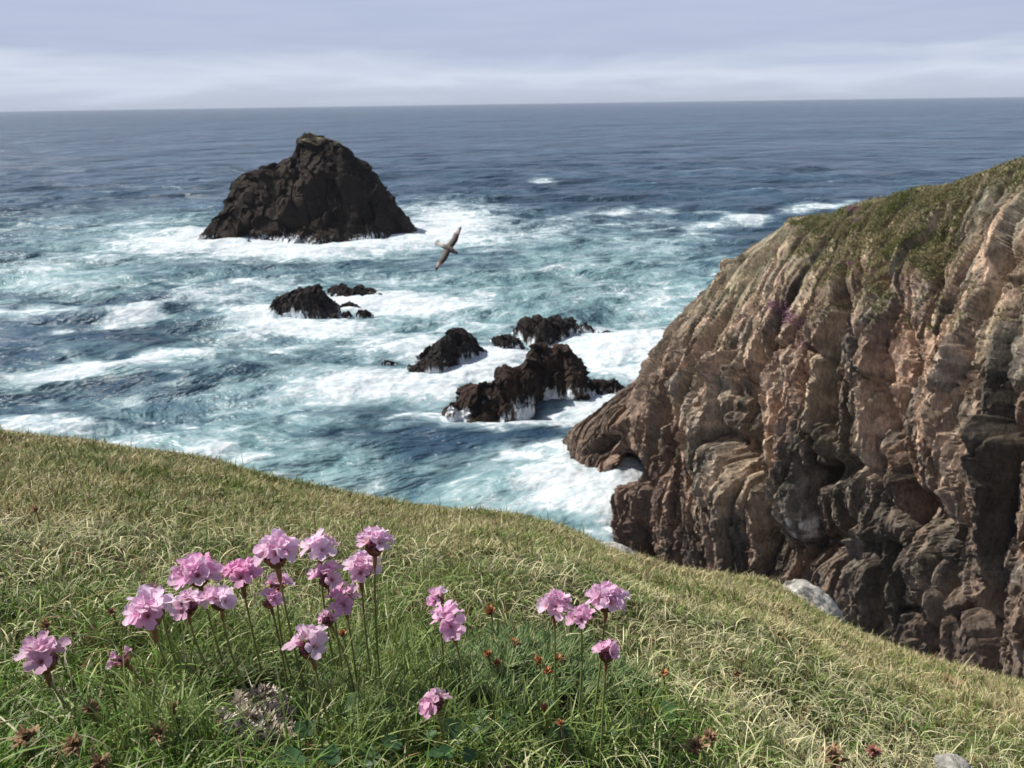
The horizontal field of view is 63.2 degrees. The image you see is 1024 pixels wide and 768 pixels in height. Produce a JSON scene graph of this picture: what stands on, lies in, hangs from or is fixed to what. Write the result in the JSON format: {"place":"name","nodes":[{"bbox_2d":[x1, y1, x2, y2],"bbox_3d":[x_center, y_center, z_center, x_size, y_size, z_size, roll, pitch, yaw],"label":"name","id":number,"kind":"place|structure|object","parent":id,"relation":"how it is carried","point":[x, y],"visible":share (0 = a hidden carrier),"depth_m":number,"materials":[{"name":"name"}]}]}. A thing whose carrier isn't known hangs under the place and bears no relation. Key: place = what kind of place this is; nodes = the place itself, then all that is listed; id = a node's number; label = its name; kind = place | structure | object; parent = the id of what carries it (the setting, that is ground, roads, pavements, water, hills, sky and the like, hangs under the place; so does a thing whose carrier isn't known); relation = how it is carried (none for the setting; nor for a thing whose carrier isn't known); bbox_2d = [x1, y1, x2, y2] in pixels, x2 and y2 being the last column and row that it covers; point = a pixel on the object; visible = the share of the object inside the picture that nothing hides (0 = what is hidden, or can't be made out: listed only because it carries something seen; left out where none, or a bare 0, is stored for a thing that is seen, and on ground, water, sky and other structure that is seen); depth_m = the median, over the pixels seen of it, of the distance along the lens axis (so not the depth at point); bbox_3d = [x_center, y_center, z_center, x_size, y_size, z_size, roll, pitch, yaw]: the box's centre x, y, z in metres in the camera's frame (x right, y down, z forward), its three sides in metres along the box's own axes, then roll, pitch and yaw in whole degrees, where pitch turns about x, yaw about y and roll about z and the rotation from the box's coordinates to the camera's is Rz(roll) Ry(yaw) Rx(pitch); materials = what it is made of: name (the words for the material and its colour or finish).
{"place":"outdoors","nodes":[
{"label":"outdoors","id":0,"kind":"place"},
{"bbox_2d":[434,226,461,270],"bbox_3d":[-1.325,-2.785,17.027,0.564,1.079,0.118,29,-7,7],"label":"seabird","id":1,"kind":"object","parent":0,"point":[448,248],"visible":1,"depth_m":16.99,"materials":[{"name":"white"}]},
{"bbox_2d":[0,97,1023,541],"bbox_3d":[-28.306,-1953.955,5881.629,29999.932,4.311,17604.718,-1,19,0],"label":"sea","id":2,"kind":"structure","parent":0,"point":[132,311],"depth_m":226.55,"materials":[{"name":"liquid"}]},
{"bbox_2d":[269,283,341,318],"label":"sea rock","id":3,"kind":"object","parent":2,"relation":"in","point":[315,301],"visible":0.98,"depth_m":163.63,"materials":[{"name":"black stone"}]},
{"bbox_2d":[196,132,416,244],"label":"sea stack","id":4,"kind":"object","parent":2,"relation":"in","point":[317,189],"visible":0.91,"depth_m":258.39,"materials":[{"name":"black stone"}]},
{"bbox_2d":[341,310,353,318],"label":"sea rock","id":5,"kind":"object","parent":2,"relation":"in","point":[347,314],"visible":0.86,"depth_m":163.46,"materials":[{"name":"black stone"}]},
{"bbox_2d":[340,301,360,307],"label":"sea rock","id":6,"kind":"object","parent":2,"relation":"in","point":[350,304],"visible":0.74,"depth_m":171.84,"materials":[{"name":"black stone"}]},
{"bbox_2d":[327,283,382,296],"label":"sea rock","id":7,"kind":"object","parent":2,"relation":"in","point":[342,289],"visible":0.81,"depth_m":180.93,"materials":[{"name":"black stone"}]},
{"bbox_2d":[356,309,373,317],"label":"sea rock","id":8,"kind":"object","parent":2,"relation":"in","point":[365,313],"visible":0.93,"depth_m":164.78,"materials":[{"name":"black stone"}]},
{"bbox_2d":[381,360,397,365],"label":"sea rock","id":9,"kind":"object","parent":2,"relation":"in","point":[389,363],"visible":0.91,"depth_m":134.45,"materials":[{"name":"grey stone"}]},
{"bbox_2d":[406,327,487,373],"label":"sea rock","id":10,"kind":"object","parent":2,"relation":"in","point":[453,346],"visible":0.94,"depth_m":131.51,"materials":[{"name":"black stone"}]},
{"bbox_2d":[490,334,525,349],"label":"sea rock","id":11,"kind":"object","parent":2,"relation":"in","point":[505,341],"visible":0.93,"depth_m":141.66,"materials":[{"name":"black stone"}]},
{"bbox_2d":[442,342,596,422],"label":"sea rock","id":12,"kind":"object","parent":2,"relation":"in","point":[541,372],"visible":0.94,"depth_m":114.28,"materials":[{"name":"brown stone"}]},
{"bbox_2d":[511,314,599,345],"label":"sea rock","id":13,"kind":"object","parent":2,"relation":"in","point":[548,331],"visible":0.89,"depth_m":145.71,"materials":[{"name":"black stone"}]},
{"bbox_2d":[586,378,624,394],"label":"sea rock","id":14,"kind":"object","parent":2,"relation":"in","point":[604,386],"visible":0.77,"depth_m":119.09,"materials":[{"name":"black stone"}]},
{"bbox_2d":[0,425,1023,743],"bbox_3d":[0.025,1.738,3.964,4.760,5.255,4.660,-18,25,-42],"label":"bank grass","id":15,"kind":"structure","parent":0,"point":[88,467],"depth_m":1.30,"materials":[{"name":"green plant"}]},
{"bbox_2d":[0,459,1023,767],"bbox_3d":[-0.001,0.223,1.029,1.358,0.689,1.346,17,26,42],"label":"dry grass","id":16,"kind":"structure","parent":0,"point":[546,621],"depth_m":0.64,"materials":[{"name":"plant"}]},
{"bbox_2d":[0,432,1023,767],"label":"ground","id":17,"kind":"structure","parent":0,"point":[386,558],"depth_m":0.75,"materials":[{"name":"green plant"}]},
{"bbox_2d":[6,724,41,764],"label":"withered flower","id":18,"kind":"object","parent":17,"relation":"on","point":[26,737],"visible":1,"depth_m":0.31,"materials":[{"name":"brown plant"}]},
{"bbox_2d":[29,504,41,532],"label":"withered flower","id":19,"kind":"object","parent":17,"relation":"on","point":[35,508],"visible":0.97,"depth_m":0.80,"materials":[{"name":"brown plant"}]},
{"bbox_2d":[36,618,51,635],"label":"withered flower","id":20,"kind":"object","parent":17,"relation":"on","point":[45,625],"visible":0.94,"depth_m":0.44,"materials":[{"name":"brown plant"}]},
{"bbox_2d":[12,630,96,735],"bbox_3d":[-0.189,0.130,0.354,0.042,0.048,0.021,-1,19,0],"label":"thrift flower","id":21,"kind":"object","parent":17,"relation":"on","point":[39,654],"visible":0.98,"depth_m":0.35,"materials":[{"name":"pink plant"}]},
{"bbox_2d":[61,730,84,767],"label":"withered flower","id":22,"kind":"object","parent":17,"relation":"on","point":[74,742],"visible":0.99,"depth_m":0.31,"materials":[{"name":"brown plant"}]},
{"bbox_2d":[78,698,101,733],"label":"withered flower","id":23,"kind":"object","parent":17,"relation":"on","point":[95,704],"visible":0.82,"depth_m":0.34,"materials":[{"name":"brown plant"}]},
{"bbox_2d":[89,752,111,767],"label":"withered flower","id":24,"kind":"object","parent":17,"relation":"on","point":[99,760],"visible":1,"depth_m":0.30,"materials":[{"name":"brown plant"}]},
{"bbox_2d":[105,608,118,637],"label":"withered flower","id":25,"kind":"object","parent":17,"relation":"on","point":[112,611],"visible":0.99,"depth_m":0.48,"materials":[{"name":"brown plant"}]},
{"bbox_2d":[106,646,158,702],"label":"thrift flower","id":26,"kind":"object","parent":17,"relation":"on","point":[118,663],"visible":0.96,"depth_m":0.38,"materials":[{"name":"pink plant"}]},
{"bbox_2d":[122,584,188,706],"bbox_3d":[-0.157,0.126,0.381,0.032,0.072,0.022,-1,19,0],"label":"thrift flower","id":27,"kind":"object","parent":17,"relation":"on","point":[147,606],"visible":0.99,"depth_m":0.37,"materials":[{"name":"pink plant"}]},
{"bbox_2d":[148,720,171,763],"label":"withered flower","id":28,"kind":"object","parent":17,"relation":"on","point":[157,733],"visible":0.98,"depth_m":0.33,"materials":[{"name":"brown plant"}]},
{"bbox_2d":[149,582,175,666],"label":"thrift flower","id":29,"kind":"object","parent":17,"relation":"on","point":[152,584],"visible":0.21,"depth_m":0.43,"materials":[{"name":"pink plant"}]},
{"bbox_2d":[164,700,179,726],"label":"withered flower","id":30,"kind":"object","parent":17,"relation":"on","point":[173,706],"visible":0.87,"depth_m":0.35,"materials":[{"name":"brown plant"}]},
{"bbox_2d":[167,552,225,662],"bbox_3d":[-0.162,0.128,0.440,0.028,0.085,0.024,-1,19,0],"label":"thrift flower","id":31,"kind":"object","parent":17,"relation":"on","point":[198,570],"visible":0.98,"depth_m":0.42,"materials":[{"name":"pink plant"}]},
{"bbox_2d":[169,588,224,697],"bbox_3d":[-0.160,0.134,0.420,0.019,0.067,0.018,-14,23,-35],"label":"thrift flower","id":32,"kind":"object","parent":17,"relation":"on","point":[185,605],"visible":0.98,"depth_m":0.41,"materials":[{"name":"pink plant"}]},
{"bbox_2d":[198,583,247,697],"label":"thrift flower","id":33,"kind":"object","parent":17,"relation":"on","point":[221,599],"visible":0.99,"depth_m":0.41,"materials":[{"name":"pink plant"}]},
{"bbox_2d":[216,556,264,682],"bbox_3d":[-0.142,0.133,0.447,0.022,0.090,0.020,9,21,27],"label":"thrift flower","id":34,"kind":"object","parent":17,"relation":"on","point":[241,573],"visible":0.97,"depth_m":0.43,"materials":[{"name":"pink plant"}]},
{"bbox_2d":[208,682,296,747],"bbox_3d":[-0.122,0.162,0.416,0.043,0.045,0.083,-1,19,0],"label":"dead cushion","id":35,"kind":"object","parent":17,"relation":"on","point":[260,713],"visible":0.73,"depth_m":0.40,"materials":[{"name":"grey plant"}]},
{"bbox_2d":[257,587,289,703],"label":"thrift flower","id":36,"kind":"object","parent":17,"relation":"on","point":[273,598],"visible":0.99,"depth_m":0.43,"materials":[{"name":"pink plant"}]},
{"bbox_2d":[263,572,294,684],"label":"thrift flower","id":37,"kind":"object","parent":17,"relation":"on","point":[272,581],"visible":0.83,"depth_m":0.45,"materials":[{"name":"pink plant"}]},
{"bbox_2d":[252,528,310,713],"bbox_3d":[-0.117,0.126,0.430,0.023,0.112,0.026,-1,19,0],"label":"thrift flower","id":38,"kind":"object","parent":17,"relation":"on","point":[276,549],"visible":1,"depth_m":0.41,"materials":[{"name":"pink plant"}]},
{"bbox_2d":[281,623,331,735],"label":"thrift flower","id":39,"kind":"object","parent":17,"relation":"on","point":[313,635],"visible":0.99,"depth_m":0.38,"materials":[{"name":"pink plant"}]},
{"bbox_2d":[160,633,461,732],"bbox_3d":[-0.106,0.165,0.477,0.156,0.081,0.128,-1,19,0],"label":"thrift cushion","id":40,"kind":"object","parent":17,"relation":"on","point":[225,665],"visible":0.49,"depth_m":0.46,"materials":[{"name":"green plant"}]},
{"bbox_2d":[338,629,347,655],"bbox_3d":[-0.107,0.173,0.532,0.007,0.038,0.006,-1,19,0],"label":"flower bud","id":41,"kind":"object","parent":40,"relation":"on","point":[342,633],"visible":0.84,"depth_m":0.53,"materials":[{"name":"brown plant"}]},
{"bbox_2d":[299,527,338,676],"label":"thrift flower","id":42,"kind":"object","parent":17,"relation":"on","point":[318,544],"visible":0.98,"depth_m":0.46,"materials":[{"name":"pink plant"}]},
{"bbox_2d":[306,559,344,673],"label":"thrift flower","id":43,"kind":"object","parent":17,"relation":"on","point":[330,579],"visible":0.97,"depth_m":0.46,"materials":[{"name":"pink plant"}]},
{"bbox_2d":[317,607,355,690],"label":"thrift flower","id":44,"kind":"object","parent":17,"relation":"on","point":[330,618],"visible":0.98,"depth_m":0.43,"materials":[{"name":"pink plant"}]},
{"bbox_2d":[326,581,361,690],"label":"thrift flower","id":45,"kind":"object","parent":17,"relation":"on","point":[341,604],"visible":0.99,"depth_m":0.42,"materials":[{"name":"pink plant"}]},
{"bbox_2d":[2,530,694,767],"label":"long green grass","id":46,"kind":"structure","parent":17,"relation":"on","point":[400,646],"depth_m":0.43,"materials":[{"name":"green plant"}]},
{"bbox_2d":[342,549,381,684],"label":"thrift flower","id":47,"kind":"object","parent":17,"relation":"on","point":[361,570],"visible":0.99,"depth_m":0.45,"materials":[{"name":"pink plant"}]},
{"bbox_2d":[355,525,395,698],"bbox_3d":[-0.072,0.130,0.457,0.022,0.117,0.020,-1,19,0],"label":"thrift flower","id":48,"kind":"object","parent":17,"relation":"on","point":[375,540],"visible":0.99,"depth_m":0.44,"materials":[{"name":"pink plant"}]},
{"bbox_2d":[417,687,452,744],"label":"thrift flower","id":49,"kind":"object","parent":17,"relation":"on","point":[430,702],"visible":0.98,"depth_m":0.37,"materials":[{"name":"pink plant"}]},
{"bbox_2d":[426,586,447,669],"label":"thrift flower","id":50,"kind":"object","parent":17,"relation":"on","point":[433,599],"visible":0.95,"depth_m":0.48,"materials":[{"name":"pink plant"}]},
{"bbox_2d":[430,600,471,720],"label":"thrift flower","id":51,"kind":"object","parent":17,"relation":"on","point":[451,627],"visible":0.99,"depth_m":0.40,"materials":[{"name":"pink plant"}]},
{"bbox_2d":[278,692,674,767],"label":"clover leaves","id":52,"kind":"object","parent":17,"relation":"on","point":[435,752],"visible":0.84,"depth_m":0.39,"materials":[{"name":"green plant"}]},
{"bbox_2d":[483,604,494,627],"bbox_3d":[-0.018,0.187,0.654,0.010,0.029,0.008,-1,19,0],"label":"flower bud","id":53,"kind":"object","parent":17,"relation":"on","point":[490,611],"visible":0.84,"depth_m":0.65,"materials":[{"name":"brown plant"}]},
{"bbox_2d":[493,658,501,677],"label":"flower bud","id":54,"kind":"object","parent":17,"relation":"on","point":[496,662],"visible":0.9,"depth_m":0.48,"materials":[{"name":"brown plant"}]},
{"bbox_2d":[420,615,657,722],"bbox_3d":[0.020,0.191,0.571,0.163,0.126,0.246,-1,19,0],"label":"thrift cushion","id":55,"kind":"object","parent":17,"relation":"on","point":[532,637],"visible":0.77,"depth_m":0.53,"materials":[{"name":"green plant"}]},
{"bbox_2d":[483,649,491,668],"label":"flower bud","id":56,"kind":"object","parent":55,"relation":"attached to","point":[486,653],"visible":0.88,"depth_m":0.50,"materials":[{"name":"brown plant"}]},
{"bbox_2d":[510,637,521,654],"bbox_3d":[0.003,0.172,0.533,0.007,0.022,0.007,-1,19,0],"label":"flower bud","id":57,"kind":"object","parent":55,"relation":"attached to","point":[515,639],"visible":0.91,"depth_m":0.53,"materials":[{"name":"brown plant"}]},
{"bbox_2d":[534,654,542,677],"bbox_3d":[0.016,0.174,0.505,0.006,0.023,0.007,-1,19,0],"label":"flower bud","id":58,"kind":"object","parent":55,"relation":"attached to","point":[538,659],"visible":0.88,"depth_m":0.50,"materials":[{"name":"brown plant"}]},
{"bbox_2d":[544,665,553,691],"bbox_3d":[0.021,0.177,0.490,0.006,0.026,0.005,-1,19,0],"label":"flower bud","id":59,"kind":"object","parent":55,"relation":"attached to","point":[548,671],"visible":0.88,"depth_m":0.49,"materials":[{"name":"brown plant"}]},
{"bbox_2d":[553,654,564,666],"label":"flower bud","id":60,"kind":"object","parent":55,"relation":"attached to","point":[558,657],"visible":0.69,"depth_m":0.52,"materials":[{"name":"brown plant"}]},
{"bbox_2d":[540,702,548,751],"bbox_3d":[0.017,0.176,0.421,0.006,0.038,0.005,-1,19,0],"label":"flower bud","id":61,"kind":"object","parent":17,"relation":"on","point":[544,707],"visible":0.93,"depth_m":0.42,"materials":[{"name":"brown plant"}]},
{"bbox_2d":[536,588,572,714],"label":"thrift flower","id":62,"kind":"object","parent":17,"relation":"on","point":[554,603],"visible":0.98,"depth_m":0.45,"materials":[{"name":"pink plant"}]},
{"bbox_2d":[554,718,564,763],"bbox_3d":[0.023,0.179,0.406,0.005,0.037,0.004,-1,19,0],"label":"flower bud","id":63,"kind":"object","parent":17,"relation":"on","point":[559,722],"visible":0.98,"depth_m":0.40,"materials":[{"name":"brown plant"}]},
{"bbox_2d":[565,603,594,733],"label":"thrift flower","id":64,"kind":"object","parent":17,"relation":"on","point":[582,613],"visible":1,"depth_m":0.44,"materials":[{"name":"pink plant"}]},
{"bbox_2d":[591,638,619,767],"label":"thrift flower","id":65,"kind":"object","parent":17,"relation":"on","point":[609,652],"visible":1,"depth_m":0.40,"materials":[{"name":"pink plant"}]},
{"bbox_2d":[584,580,630,729],"bbox_3d":[0.049,0.151,0.442,0.022,0.105,0.022,12,22,32],"label":"thrift flower","id":66,"kind":"object","parent":17,"relation":"on","point":[607,597],"visible":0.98,"depth_m":0.42,"materials":[{"name":"pink plant"}]},
{"bbox_2d":[600,541,635,554],"bbox_3d":[0.293,0.491,2.382,0.137,0.066,0.114,-1,19,0],"label":"boulder","id":67,"kind":"object","parent":17,"relation":"on","point":[621,546],"visible":0.26,"depth_m":2.38,"materials":[{"name":"white stone"}]},
{"bbox_2d":[647,636,656,649],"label":"withered flower","id":68,"kind":"object","parent":17,"relation":"on","point":[653,642],"visible":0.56,"depth_m":0.76,"materials":[{"name":"brown plant"}]},
{"bbox_2d":[660,668,669,693],"bbox_3d":[0.109,0.217,0.597,0.007,0.028,0.006,-1,19,0],"label":"flower bud","id":69,"kind":"object","parent":17,"relation":"on","point":[664,672],"visible":0.83,"depth_m":0.59,"materials":[{"name":"brown plant"}]},
{"bbox_2d":[682,733,710,767],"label":"withered flower","id":70,"kind":"object","parent":17,"relation":"on","point":[697,744],"visible":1,"depth_m":0.46,"materials":[{"name":"brown plant"}]},
{"bbox_2d":[702,727,719,764],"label":"withered flower","id":71,"kind":"object","parent":17,"relation":"on","point":[710,735],"visible":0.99,"depth_m":0.48,"materials":[{"name":"brown plant"}]},
{"bbox_2d":[732,669,741,690],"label":"withered flower","id":72,"kind":"object","parent":17,"relation":"on","point":[736,674],"visible":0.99,"depth_m":0.66,"materials":[{"name":"brown plant"}]},
{"bbox_2d":[782,579,846,623],"bbox_3d":[0.790,0.599,2.210,0.184,0.156,0.158,-1,19,0],"label":"boulder","id":73,"kind":"object","parent":17,"relation":"on","point":[802,587],"visible":0.36,"depth_m":2.17,"materials":[{"name":"white stone"}]},
{"bbox_2d":[815,741,849,767],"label":"withered flower","id":74,"kind":"object","parent":17,"relation":"on","point":[833,752],"visible":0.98,"depth_m":0.53,"materials":[{"name":"brown plant"}]},
{"bbox_2d":[864,743,883,766],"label":"withered flower","id":75,"kind":"object","parent":17,"relation":"on","point":[873,750],"visible":1,"depth_m":0.59,"materials":[{"name":"plant"}]},
{"bbox_2d":[937,673,961,683],"bbox_3d":[0.703,0.480,1.333,0.038,0.031,0.039,-13,22,-32],"label":"boulder","id":76,"kind":"object","parent":17,"relation":"on","point":[952,678],"visible":0.16,"depth_m":1.33,"materials":[{"name":"beige stone"}]},
{"bbox_2d":[933,753,972,767],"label":"boulder","id":77,"kind":"object","parent":17,"relation":"on","point":[948,760],"visible":1,"depth_m":0.49,"materials":[{"name":"white stone"}]},
{"bbox_2d":[0,0,1023,111],"label":"sky","id":78,"kind":"structure","parent":0,"point":[56,55],"materials":[{"name":"white"}]},
{"bbox_2d":[562,157,1023,679],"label":"rocky headland","id":79,"kind":"structure","parent":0,"point":[869,494],"depth_m":55.91,"materials":[{"name":"stone"}]},
{"bbox_2d":[705,155,1023,397],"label":"clifftop grass","id":80,"kind":"structure","parent":79,"relation":"on","point":[932,199],"depth_m":58.64,"materials":[{"name":"green plant"}]},
{"bbox_2d":[764,204,965,349],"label":"sea pink cushions","id":81,"kind":"object","parent":79,"relation":"on","point":[785,311],"visible":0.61,"depth_m":64.17,"materials":[{"name":"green plant"}]}
]}

